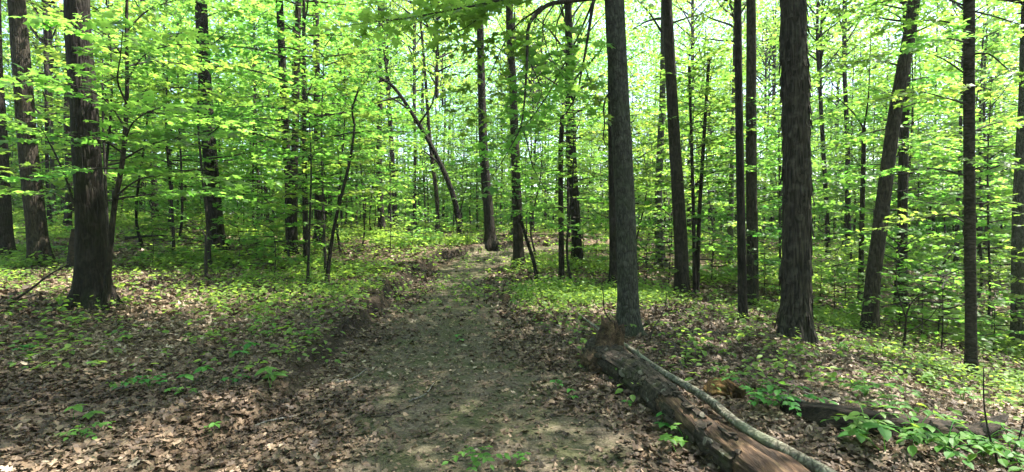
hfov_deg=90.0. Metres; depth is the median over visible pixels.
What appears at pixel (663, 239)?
shrub
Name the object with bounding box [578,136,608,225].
sapling
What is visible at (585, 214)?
shrub
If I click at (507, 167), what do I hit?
sapling
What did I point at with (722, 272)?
shrub
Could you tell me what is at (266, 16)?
sapling
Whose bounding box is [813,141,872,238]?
sapling
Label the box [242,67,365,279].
sapling
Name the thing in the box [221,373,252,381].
seedling
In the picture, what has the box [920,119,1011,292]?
sapling
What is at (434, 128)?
sapling
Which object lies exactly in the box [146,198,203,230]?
shrub
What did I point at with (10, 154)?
young tree
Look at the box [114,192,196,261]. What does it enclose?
shrub
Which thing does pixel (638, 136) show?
sapling
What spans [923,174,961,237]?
sapling
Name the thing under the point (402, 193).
sapling
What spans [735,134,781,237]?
sapling
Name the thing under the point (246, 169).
sapling
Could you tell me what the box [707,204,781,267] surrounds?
shrub
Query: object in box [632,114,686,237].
sapling
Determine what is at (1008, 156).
sapling
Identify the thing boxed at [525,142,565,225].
sapling
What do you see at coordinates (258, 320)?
seedling
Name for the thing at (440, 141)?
sapling
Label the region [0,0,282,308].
sapling
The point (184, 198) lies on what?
tree
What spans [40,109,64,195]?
sapling
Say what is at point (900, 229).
sapling
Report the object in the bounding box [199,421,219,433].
seedling
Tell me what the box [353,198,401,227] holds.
shrub
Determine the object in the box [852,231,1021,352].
shrub
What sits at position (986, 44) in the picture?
young tree
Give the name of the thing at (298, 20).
tree
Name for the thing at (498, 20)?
tree
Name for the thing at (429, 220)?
shrub
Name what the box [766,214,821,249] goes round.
shrub
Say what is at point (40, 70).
tree
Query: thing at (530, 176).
sapling
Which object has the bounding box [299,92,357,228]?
sapling
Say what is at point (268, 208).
shrub
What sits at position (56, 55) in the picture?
sapling
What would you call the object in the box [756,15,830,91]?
tree
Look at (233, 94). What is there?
young tree
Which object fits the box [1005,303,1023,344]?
shrub
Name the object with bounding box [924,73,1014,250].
young tree
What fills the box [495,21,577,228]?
tree
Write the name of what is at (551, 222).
shrub
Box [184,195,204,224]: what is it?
shrub
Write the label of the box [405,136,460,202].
sapling
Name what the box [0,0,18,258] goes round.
tree
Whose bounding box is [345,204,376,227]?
shrub
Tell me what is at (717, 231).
shrub
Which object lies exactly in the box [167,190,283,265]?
shrub
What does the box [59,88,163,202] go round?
sapling
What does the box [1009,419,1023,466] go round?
dead twig
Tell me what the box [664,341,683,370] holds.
dead twig
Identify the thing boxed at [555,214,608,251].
shrub
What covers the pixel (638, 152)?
young tree
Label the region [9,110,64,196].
sapling
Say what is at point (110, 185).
sapling
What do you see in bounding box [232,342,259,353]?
seedling
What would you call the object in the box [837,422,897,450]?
seedling
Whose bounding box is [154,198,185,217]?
shrub
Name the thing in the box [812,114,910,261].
sapling
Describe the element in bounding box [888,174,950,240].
sapling
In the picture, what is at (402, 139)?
young tree
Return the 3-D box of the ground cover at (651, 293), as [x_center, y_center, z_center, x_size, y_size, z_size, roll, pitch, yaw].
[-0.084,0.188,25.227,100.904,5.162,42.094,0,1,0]
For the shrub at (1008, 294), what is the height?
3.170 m
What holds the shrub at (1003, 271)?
on the ground at (378, 302)
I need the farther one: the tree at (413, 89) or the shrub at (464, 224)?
the tree at (413, 89)
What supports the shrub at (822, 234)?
on the ground at (378, 302)
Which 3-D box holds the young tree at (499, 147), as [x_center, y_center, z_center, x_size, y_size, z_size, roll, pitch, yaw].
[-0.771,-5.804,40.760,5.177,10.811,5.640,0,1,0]
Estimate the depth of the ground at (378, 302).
5.67 m
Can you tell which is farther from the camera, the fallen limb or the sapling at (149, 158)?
the fallen limb
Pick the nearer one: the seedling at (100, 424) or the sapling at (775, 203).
the seedling at (100, 424)
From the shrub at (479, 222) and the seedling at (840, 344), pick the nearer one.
the seedling at (840, 344)
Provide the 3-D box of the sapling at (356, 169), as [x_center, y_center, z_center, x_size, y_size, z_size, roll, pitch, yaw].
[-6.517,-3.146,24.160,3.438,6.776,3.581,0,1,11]
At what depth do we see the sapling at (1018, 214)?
11.24 m
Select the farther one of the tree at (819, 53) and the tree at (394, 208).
the tree at (394, 208)
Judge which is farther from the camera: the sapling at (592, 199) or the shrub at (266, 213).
the shrub at (266, 213)
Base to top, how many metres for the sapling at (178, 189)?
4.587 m
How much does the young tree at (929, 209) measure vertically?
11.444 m
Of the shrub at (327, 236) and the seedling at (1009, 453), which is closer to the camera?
the seedling at (1009, 453)
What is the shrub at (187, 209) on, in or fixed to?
on the ground at (378, 302)
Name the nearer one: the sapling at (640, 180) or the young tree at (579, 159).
the sapling at (640, 180)
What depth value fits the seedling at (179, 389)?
4.49 m
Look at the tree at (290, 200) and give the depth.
16.91 m
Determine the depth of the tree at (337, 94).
40.93 m
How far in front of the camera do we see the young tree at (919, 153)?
36.57 m
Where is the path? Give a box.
[334,242,702,471]
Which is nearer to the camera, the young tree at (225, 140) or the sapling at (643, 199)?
the sapling at (643, 199)
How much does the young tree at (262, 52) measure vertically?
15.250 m
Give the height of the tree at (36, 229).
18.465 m
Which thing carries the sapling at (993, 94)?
on the ground at (378, 302)
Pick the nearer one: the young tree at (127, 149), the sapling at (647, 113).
the sapling at (647, 113)
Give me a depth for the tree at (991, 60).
33.89 m
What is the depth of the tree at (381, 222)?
27.66 m
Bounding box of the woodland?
[1,0,1020,245]
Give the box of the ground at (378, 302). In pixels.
[0,212,1023,471]
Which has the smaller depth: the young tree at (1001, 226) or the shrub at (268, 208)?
the shrub at (268, 208)
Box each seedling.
[12,344,39,353]
[54,421,114,440]
[64,404,104,419]
[111,372,177,388]
[164,386,196,395]
[176,365,214,381]
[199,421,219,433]
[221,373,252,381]
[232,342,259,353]
[247,317,270,325]
[255,366,286,387]
[260,323,275,333]
[293,330,319,341]
[442,444,517,470]
[512,451,530,466]
[549,379,562,388]
[567,388,577,398]
[653,412,669,427]
[658,435,687,457]
[659,423,687,442]
[700,362,755,382]
[712,377,793,406]
[747,382,837,416]
[818,370,920,396]
[820,400,920,437]
[827,339,859,350]
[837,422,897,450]
[847,405,973,469]
[851,384,944,418]
[877,359,927,371]
[894,418,1007,459]
[921,373,935,383]
[925,382,1000,402]
[941,421,1023,466]
[945,420,1023,471]
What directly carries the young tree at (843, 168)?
on the ground at (378, 302)
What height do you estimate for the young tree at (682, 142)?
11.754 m
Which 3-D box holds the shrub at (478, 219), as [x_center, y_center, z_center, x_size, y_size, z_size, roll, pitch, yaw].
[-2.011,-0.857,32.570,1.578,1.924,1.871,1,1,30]
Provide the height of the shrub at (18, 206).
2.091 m
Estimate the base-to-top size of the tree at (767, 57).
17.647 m
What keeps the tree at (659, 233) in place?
on the ground at (378, 302)
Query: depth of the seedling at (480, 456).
3.31 m
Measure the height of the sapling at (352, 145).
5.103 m
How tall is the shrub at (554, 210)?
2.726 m
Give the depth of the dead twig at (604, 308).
7.42 m
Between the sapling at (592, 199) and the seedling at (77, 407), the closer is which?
the seedling at (77, 407)
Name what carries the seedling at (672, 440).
on the ground at (378, 302)
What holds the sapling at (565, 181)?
on the ground at (378, 302)
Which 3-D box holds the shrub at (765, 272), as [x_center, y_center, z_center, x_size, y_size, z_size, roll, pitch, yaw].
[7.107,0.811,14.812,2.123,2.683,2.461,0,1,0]
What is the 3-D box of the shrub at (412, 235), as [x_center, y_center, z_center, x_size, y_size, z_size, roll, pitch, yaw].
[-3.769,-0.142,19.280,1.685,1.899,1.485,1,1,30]
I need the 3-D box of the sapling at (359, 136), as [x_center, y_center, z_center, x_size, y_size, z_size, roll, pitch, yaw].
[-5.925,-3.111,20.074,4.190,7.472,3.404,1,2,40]
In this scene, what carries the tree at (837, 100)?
on the ground at (378, 302)
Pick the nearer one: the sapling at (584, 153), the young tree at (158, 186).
the young tree at (158, 186)
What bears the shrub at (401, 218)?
on the ground at (378, 302)
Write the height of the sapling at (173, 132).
7.494 m
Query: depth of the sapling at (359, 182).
36.87 m
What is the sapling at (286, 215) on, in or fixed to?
on the ground at (378, 302)
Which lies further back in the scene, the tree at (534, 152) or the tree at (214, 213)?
the tree at (534, 152)
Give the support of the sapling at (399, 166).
on the ground at (378, 302)
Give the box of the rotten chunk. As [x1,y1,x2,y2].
[703,377,745,398]
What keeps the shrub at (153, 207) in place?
on the ground at (378, 302)
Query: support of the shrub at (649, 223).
on the ground at (378, 302)
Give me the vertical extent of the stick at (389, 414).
0.014 m
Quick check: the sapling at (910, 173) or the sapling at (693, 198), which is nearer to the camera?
the sapling at (693, 198)
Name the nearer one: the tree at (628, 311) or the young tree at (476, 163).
the tree at (628, 311)
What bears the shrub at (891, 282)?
on the ground at (378, 302)
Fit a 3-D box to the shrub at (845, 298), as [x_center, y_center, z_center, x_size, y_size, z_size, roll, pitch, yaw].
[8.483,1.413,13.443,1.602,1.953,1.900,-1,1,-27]
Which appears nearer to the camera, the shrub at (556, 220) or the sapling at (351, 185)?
the shrub at (556, 220)
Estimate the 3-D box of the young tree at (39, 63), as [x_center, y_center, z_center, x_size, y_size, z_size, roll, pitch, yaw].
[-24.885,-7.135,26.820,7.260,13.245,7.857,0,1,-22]
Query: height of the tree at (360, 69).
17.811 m
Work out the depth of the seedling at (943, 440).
3.50 m
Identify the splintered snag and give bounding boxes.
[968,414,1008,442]
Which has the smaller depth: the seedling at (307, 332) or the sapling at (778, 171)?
the seedling at (307, 332)
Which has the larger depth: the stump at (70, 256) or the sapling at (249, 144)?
the sapling at (249, 144)
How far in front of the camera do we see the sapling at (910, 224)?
29.84 m
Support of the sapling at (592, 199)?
on the ground at (378, 302)
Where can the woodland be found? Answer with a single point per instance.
(651, 58)
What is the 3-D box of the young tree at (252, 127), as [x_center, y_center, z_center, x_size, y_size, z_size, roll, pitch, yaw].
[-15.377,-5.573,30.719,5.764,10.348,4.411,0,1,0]
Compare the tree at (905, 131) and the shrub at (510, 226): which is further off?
the shrub at (510, 226)
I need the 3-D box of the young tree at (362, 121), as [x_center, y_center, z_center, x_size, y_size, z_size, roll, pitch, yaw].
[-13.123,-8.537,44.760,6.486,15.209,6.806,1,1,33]
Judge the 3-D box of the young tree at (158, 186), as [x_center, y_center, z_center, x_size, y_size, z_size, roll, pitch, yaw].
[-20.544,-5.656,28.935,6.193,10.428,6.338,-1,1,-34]
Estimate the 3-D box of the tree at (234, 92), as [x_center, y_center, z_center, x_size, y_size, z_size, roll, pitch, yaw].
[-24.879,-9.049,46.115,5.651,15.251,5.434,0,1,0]
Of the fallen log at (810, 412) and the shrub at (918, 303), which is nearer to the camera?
the fallen log at (810, 412)
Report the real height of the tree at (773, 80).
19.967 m
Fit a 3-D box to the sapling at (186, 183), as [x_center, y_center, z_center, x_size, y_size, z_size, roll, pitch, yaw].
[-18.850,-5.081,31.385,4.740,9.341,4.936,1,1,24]
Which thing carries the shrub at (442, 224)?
on the ground at (378, 302)
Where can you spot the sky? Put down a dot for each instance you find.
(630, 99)
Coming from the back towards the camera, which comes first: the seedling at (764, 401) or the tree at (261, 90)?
the tree at (261, 90)
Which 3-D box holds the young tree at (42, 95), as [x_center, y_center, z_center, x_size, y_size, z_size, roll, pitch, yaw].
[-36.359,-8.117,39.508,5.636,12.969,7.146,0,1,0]
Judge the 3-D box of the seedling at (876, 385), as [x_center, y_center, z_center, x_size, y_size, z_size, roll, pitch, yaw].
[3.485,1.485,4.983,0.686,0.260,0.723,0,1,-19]
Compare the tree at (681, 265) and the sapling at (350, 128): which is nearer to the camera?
the tree at (681, 265)
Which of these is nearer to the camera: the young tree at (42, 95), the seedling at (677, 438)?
the seedling at (677, 438)
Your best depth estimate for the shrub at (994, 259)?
18.90 m
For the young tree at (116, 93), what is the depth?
24.02 m
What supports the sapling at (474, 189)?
on the ground at (378, 302)
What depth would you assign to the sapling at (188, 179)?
34.24 m
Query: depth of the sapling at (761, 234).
12.99 m
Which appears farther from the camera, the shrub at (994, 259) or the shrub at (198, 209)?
the shrub at (198, 209)
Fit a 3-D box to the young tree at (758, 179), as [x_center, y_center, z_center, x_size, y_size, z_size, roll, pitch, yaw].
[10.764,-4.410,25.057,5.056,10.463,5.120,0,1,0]
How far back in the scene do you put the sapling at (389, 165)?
25.48 m
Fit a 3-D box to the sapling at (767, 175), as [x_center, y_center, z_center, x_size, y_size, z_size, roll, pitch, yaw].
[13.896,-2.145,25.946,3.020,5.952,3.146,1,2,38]
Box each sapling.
[0,0,237,194]
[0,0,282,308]
[0,1,181,241]
[0,114,75,213]
[4,72,61,171]
[6,79,58,178]
[6,99,62,187]
[8,117,44,185]
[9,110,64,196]
[9,120,64,188]
[38,0,236,248]
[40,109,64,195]
[43,61,151,191]
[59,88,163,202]
[98,0,255,240]
[100,10,248,257]
[102,128,155,192]
[103,0,301,267]
[108,120,165,213]
[122,92,166,207]
[126,63,267,234]
[131,113,222,201]
[139,153,202,217]
[157,140,242,217]
[171,207,242,276]
[178,79,256,194]
[188,0,311,234]
[211,0,377,189]
[212,91,355,257]
[217,107,274,224]
[221,81,291,223]
[226,85,299,221]
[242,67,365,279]
[251,168,284,204]
[256,14,390,271]
[267,0,411,250]
[281,128,328,223]
[287,64,390,281]
[298,40,392,227]
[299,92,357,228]
[315,55,409,244]
[329,96,417,229]
[329,138,373,227]
[333,106,404,226]
[333,124,384,224]
[337,32,445,230]
[362,130,412,223]
[383,83,464,230]
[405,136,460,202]
[411,99,479,230]
[433,127,489,212]
[448,151,509,231]
[459,161,497,209]
[465,143,511,229]
[466,86,534,227]
[475,103,548,211]
[485,104,567,255]
[493,115,563,233]
[493,160,554,281]
[496,88,643,282]
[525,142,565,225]
[531,139,586,205]
[541,138,606,210]
[566,60,689,232]
[577,129,654,234]
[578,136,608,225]
[581,63,689,211]
[581,117,688,270]
[630,114,668,222]
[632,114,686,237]
[633,40,779,292]
[634,27,780,292]
[635,159,671,219]
[635,162,670,224]
[636,100,697,206]
[636,125,711,251]
[662,66,767,266]
[664,52,735,205]
[684,117,767,225]
[686,84,817,264]
[695,148,745,234]
[705,1,882,227]
[734,103,825,248]
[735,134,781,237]
[745,83,827,214]
[745,117,818,293]
[758,141,822,224]
[761,144,816,218]
[777,123,844,238]
[811,4,935,304]
[811,147,850,239]
[812,38,1000,317]
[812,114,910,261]
[813,131,874,247]
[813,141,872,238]
[813,172,843,238]
[847,42,1018,307]
[859,151,930,225]
[865,104,952,221]
[866,107,961,250]
[868,154,961,241]
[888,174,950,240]
[897,54,1018,328]
[900,121,1016,271]
[909,100,962,246]
[914,126,977,245]
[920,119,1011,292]
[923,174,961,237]
[961,95,1017,224]
[984,137,1013,228]
[989,127,1015,224]
[999,207,1023,225]
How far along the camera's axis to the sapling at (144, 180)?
35.37 m
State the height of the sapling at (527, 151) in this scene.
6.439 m
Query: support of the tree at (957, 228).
on the ground at (378, 302)
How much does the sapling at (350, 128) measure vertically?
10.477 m
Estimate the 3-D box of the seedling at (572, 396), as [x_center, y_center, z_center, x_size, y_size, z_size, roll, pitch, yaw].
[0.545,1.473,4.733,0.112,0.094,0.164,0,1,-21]
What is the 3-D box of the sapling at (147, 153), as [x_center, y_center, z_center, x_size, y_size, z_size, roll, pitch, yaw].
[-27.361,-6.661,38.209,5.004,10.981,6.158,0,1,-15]
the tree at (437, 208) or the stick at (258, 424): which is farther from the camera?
the tree at (437, 208)
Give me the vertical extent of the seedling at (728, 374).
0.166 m
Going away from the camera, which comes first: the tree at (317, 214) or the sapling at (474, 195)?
the tree at (317, 214)
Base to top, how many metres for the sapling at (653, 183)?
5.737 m
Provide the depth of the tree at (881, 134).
40.74 m
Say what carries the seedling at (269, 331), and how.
on the ground at (378, 302)
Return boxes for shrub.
[11,185,22,209]
[11,194,65,242]
[45,193,73,230]
[51,227,122,249]
[108,193,127,215]
[109,202,144,217]
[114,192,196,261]
[142,197,194,229]
[142,201,162,216]
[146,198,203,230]
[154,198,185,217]
[163,201,193,223]
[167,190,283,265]
[176,197,202,221]
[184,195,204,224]
[185,194,204,223]
[191,202,203,222]
[222,186,327,272]
[228,186,302,244]
[230,205,277,253]
[246,189,281,225]
[273,213,302,237]
[297,195,330,221]
[311,222,348,254]
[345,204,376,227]
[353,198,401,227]
[358,177,431,252]
[388,208,409,226]
[395,208,438,249]
[407,205,442,237]
[413,206,444,235]
[424,210,451,230]
[441,209,465,230]
[454,216,483,236]
[465,207,483,230]
[471,212,483,229]
[482,210,510,231]
[496,203,512,234]
[498,215,528,237]
[527,198,555,232]
[539,208,557,231]
[540,198,570,221]
[546,197,584,233]
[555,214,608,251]
[566,203,603,231]
[581,206,608,251]
[589,183,727,282]
[637,212,673,247]
[637,230,678,284]
[639,210,673,256]
[639,227,673,246]
[641,192,764,279]
[699,229,780,297]
[704,218,727,246]
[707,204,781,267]
[725,218,781,297]
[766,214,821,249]
[812,212,863,295]
[812,226,839,245]
[812,230,868,288]
[812,237,890,316]
[813,254,887,312]
[838,220,961,324]
[845,211,911,255]
[848,241,893,283]
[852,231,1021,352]
[881,225,945,285]
[881,260,983,338]
[883,279,941,319]
[890,241,930,269]
[890,258,1023,335]
[896,271,937,349]
[926,271,984,305]
[953,256,1010,333]
[953,283,1023,351]
[958,237,1023,343]
[958,242,1010,295]
[976,243,1010,282]
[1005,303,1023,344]
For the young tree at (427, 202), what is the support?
on the ground at (378, 302)
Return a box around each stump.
[65,229,73,267]
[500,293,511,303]
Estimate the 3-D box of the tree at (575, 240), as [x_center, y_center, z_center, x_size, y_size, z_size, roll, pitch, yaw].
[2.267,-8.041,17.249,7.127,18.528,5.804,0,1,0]
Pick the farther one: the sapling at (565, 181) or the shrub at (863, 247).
the sapling at (565, 181)
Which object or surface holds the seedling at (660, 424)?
on the ground at (378, 302)
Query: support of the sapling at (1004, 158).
on the ground at (378, 302)
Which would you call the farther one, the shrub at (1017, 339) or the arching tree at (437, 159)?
the arching tree at (437, 159)
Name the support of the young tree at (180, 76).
on the ground at (378, 302)
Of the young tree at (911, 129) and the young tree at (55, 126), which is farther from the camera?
the young tree at (55, 126)
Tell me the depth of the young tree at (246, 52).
15.10 m
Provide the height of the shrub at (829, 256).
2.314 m
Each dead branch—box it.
[13,262,73,299]
[776,396,806,401]
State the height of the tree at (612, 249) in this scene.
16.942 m
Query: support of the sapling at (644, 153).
on the ground at (378, 302)
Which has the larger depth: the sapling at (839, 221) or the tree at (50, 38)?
the sapling at (839, 221)
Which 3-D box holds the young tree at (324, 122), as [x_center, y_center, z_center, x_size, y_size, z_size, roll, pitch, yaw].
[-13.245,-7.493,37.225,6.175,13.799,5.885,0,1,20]
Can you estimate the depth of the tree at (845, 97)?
22.84 m
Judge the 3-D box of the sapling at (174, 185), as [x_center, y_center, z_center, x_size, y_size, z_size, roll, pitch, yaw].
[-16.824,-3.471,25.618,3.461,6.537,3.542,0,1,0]
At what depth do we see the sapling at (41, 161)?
30.48 m
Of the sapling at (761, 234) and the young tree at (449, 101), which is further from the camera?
the young tree at (449, 101)
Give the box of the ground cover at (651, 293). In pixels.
[0,206,1023,420]
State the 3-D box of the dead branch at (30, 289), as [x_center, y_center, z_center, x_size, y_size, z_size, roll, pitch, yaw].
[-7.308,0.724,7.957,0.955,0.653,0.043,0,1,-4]
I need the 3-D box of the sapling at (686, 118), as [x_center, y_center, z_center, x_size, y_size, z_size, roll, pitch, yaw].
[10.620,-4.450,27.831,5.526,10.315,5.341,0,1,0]
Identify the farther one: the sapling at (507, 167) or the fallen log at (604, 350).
the sapling at (507, 167)
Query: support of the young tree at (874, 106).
on the ground at (378, 302)
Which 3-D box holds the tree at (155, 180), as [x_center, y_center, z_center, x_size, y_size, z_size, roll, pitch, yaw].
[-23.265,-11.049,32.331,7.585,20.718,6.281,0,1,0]
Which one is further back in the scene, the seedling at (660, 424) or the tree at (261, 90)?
the tree at (261, 90)
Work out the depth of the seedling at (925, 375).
6.26 m
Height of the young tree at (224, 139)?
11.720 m
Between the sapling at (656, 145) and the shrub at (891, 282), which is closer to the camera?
the shrub at (891, 282)
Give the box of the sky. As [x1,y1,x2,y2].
[2,0,1020,226]
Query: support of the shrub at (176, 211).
on the ground at (378, 302)
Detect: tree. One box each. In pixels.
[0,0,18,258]
[1,0,120,218]
[2,0,129,224]
[2,1,122,179]
[2,31,64,170]
[2,35,55,162]
[3,39,63,208]
[7,0,57,265]
[9,0,197,198]
[13,61,107,215]
[16,52,63,156]
[38,28,149,186]
[61,0,123,310]
[61,69,72,230]
[95,0,249,228]
[100,52,161,215]
[106,55,199,220]
[113,0,208,220]
[117,0,236,215]
[131,1,298,198]
[134,57,193,212]
[135,0,459,263]
[172,0,307,223]
[187,73,246,191]
[195,0,233,251]
[198,0,312,224]
[212,73,248,212]
[214,84,245,190]
[221,61,298,221]
[222,23,311,220]
[245,0,350,204]
[248,22,289,220]
[276,0,298,254]
[284,36,357,222]
[291,0,301,252]
[300,21,407,229]
[300,36,366,222]
[307,0,646,337]
[308,39,374,226]
[311,0,366,242]
[325,55,386,220]
[326,0,412,222]
[334,29,420,226]
[337,0,432,230]
[354,22,465,238]
[362,75,419,222]
[368,85,421,202]
[372,78,433,220]
[374,0,466,228]
[375,1,411,231]
[376,0,486,234]
[387,99,456,222]
[388,104,460,221]
[412,10,474,223]
[426,63,498,224]
[426,77,523,229]
[441,90,499,228]
[454,4,563,234]
[465,83,527,229]
[475,0,595,231]
[477,1,546,250]
[478,95,530,223]
[489,0,564,228]
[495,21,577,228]
[497,0,659,238]
[506,2,525,269]
[518,103,605,279]
[520,9,608,233]
[535,75,594,226]
[548,79,635,230]
[554,2,583,264]
[578,110,641,207]
[586,62,647,223]
[597,0,692,296]
[607,81,616,287]
[624,0,741,267]
[630,110,668,223]
[632,58,707,238]
[633,63,696,219]
[635,66,734,205]
[635,104,686,207]
[636,0,729,238]
[675,0,763,263]
[677,30,745,230]
[685,36,778,209]
[694,96,769,231]
[699,83,776,235]
[702,85,745,233]
[717,4,833,232]
[729,0,809,237]
[734,0,748,321]
[745,0,881,255]
[746,0,760,306]
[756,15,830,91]
[758,87,859,215]
[774,0,820,343]
[779,29,876,238]
[807,0,892,253]
[807,0,983,332]
[813,17,898,237]
[815,10,980,251]
[818,118,874,227]
[820,0,956,313]
[827,0,1023,374]
[828,37,929,218]
[835,0,1005,220]
[853,78,913,176]
[855,0,1023,351]
[866,85,958,235]
[874,1,1020,257]
[878,51,993,247]
[896,31,1017,216]
[911,0,1018,265]
[911,0,1020,253]
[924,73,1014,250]
[934,89,1016,249]
[937,18,1019,246]
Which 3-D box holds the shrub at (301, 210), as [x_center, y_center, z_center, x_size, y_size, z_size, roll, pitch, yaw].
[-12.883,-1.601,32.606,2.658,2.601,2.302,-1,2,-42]
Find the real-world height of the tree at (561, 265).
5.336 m
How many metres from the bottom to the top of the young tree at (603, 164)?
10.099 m
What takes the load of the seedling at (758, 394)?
on the ground at (378, 302)
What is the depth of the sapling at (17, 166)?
28.04 m
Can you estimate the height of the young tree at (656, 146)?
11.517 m
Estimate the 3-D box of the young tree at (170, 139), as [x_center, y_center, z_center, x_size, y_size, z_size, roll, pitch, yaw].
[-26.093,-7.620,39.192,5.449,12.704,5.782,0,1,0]
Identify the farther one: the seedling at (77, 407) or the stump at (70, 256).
the stump at (70, 256)
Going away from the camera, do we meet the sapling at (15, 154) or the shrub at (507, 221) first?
the shrub at (507, 221)
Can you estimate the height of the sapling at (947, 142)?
8.456 m
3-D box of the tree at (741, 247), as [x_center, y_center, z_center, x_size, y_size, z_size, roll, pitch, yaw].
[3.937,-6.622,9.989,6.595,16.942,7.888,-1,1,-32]
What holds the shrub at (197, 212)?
on the ground at (378, 302)
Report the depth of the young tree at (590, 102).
36.73 m
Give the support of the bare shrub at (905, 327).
on the ground at (378, 302)
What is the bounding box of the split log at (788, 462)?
[714,420,810,471]
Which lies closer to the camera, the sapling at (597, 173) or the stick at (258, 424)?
the stick at (258, 424)
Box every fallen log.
[580,315,789,471]
[780,399,983,451]
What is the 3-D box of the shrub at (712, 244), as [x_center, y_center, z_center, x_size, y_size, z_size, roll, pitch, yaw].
[6.210,0.160,16.289,3.362,3.290,2.912,0,1,-17]
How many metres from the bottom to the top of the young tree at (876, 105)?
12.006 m
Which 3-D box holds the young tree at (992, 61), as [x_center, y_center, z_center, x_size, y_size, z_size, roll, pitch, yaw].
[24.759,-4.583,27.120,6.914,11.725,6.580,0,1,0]
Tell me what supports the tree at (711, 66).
on the ground at (378, 302)
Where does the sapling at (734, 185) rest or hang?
on the ground at (378, 302)
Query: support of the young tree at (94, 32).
on the ground at (378, 302)
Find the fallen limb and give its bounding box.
[125,235,203,242]
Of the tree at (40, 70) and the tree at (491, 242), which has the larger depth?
the tree at (40, 70)
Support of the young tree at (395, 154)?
on the ground at (378, 302)
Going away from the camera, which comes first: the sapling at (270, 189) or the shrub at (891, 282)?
the shrub at (891, 282)
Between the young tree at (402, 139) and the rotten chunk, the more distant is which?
the young tree at (402, 139)
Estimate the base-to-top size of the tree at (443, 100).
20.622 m
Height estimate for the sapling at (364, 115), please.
6.814 m
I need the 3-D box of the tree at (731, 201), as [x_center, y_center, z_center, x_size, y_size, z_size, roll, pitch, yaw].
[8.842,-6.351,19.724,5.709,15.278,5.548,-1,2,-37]
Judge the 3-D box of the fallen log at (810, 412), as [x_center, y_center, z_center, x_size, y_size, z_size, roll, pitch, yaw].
[3.031,1.494,4.031,1.611,0.315,0.521,0,1,8]
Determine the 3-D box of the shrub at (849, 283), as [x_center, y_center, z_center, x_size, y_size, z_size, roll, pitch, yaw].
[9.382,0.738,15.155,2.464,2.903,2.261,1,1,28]
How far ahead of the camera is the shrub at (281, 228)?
19.98 m
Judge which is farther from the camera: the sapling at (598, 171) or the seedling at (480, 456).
the sapling at (598, 171)
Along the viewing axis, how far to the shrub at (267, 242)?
15.80 m
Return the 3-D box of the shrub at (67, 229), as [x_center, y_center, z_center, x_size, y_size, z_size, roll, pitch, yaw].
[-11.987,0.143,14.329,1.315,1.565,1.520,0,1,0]
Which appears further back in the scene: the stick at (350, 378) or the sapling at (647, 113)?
the sapling at (647, 113)
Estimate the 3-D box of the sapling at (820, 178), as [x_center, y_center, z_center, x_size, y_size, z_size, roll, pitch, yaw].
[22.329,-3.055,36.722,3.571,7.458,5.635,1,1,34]
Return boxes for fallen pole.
[577,312,836,471]
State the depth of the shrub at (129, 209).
27.90 m
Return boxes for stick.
[254,415,297,425]
[335,369,365,382]
[369,404,416,417]
[409,383,433,401]
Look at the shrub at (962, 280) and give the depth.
15.63 m
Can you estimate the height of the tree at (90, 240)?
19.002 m
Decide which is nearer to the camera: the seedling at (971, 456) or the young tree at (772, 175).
the seedling at (971, 456)
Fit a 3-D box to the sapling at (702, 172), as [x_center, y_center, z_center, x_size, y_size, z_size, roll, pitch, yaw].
[5.258,-1.797,14.027,3.801,7.263,4.771,0,1,0]
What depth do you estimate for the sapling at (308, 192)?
35.64 m
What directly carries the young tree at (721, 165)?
on the ground at (378, 302)
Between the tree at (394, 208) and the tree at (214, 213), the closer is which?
the tree at (214, 213)
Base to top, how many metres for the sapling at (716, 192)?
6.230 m
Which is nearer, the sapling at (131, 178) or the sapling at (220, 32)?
the sapling at (220, 32)
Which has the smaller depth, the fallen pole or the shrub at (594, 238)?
the fallen pole
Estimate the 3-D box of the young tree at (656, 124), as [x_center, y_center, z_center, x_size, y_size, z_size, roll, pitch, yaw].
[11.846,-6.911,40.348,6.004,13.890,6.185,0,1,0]
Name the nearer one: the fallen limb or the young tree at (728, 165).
the fallen limb
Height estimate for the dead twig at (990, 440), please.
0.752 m
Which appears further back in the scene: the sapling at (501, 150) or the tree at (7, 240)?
the sapling at (501, 150)
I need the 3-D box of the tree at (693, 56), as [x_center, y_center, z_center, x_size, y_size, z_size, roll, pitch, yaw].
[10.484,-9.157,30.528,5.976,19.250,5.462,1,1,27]
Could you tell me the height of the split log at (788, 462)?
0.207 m
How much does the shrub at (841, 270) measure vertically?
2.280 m
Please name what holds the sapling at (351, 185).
on the ground at (378, 302)
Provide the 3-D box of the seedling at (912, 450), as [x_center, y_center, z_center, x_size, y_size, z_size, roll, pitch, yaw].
[2.878,1.424,3.780,0.695,0.249,0.835,1,1,34]
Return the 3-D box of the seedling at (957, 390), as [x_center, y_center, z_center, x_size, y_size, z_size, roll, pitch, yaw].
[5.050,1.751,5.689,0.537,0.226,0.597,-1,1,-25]
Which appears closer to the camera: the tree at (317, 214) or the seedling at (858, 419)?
the seedling at (858, 419)
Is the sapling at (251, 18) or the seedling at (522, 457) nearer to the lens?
the seedling at (522, 457)
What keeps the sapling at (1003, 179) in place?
on the ground at (378, 302)
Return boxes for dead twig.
[601,286,611,320]
[649,287,666,342]
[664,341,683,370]
[983,368,998,465]
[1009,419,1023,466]
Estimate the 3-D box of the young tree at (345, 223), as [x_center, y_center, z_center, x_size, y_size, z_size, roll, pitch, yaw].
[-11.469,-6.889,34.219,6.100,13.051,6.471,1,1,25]
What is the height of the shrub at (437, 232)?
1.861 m
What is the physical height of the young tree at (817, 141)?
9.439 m
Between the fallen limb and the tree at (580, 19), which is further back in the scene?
the tree at (580, 19)
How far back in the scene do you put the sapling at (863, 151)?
14.78 m
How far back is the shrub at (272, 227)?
12.11 m

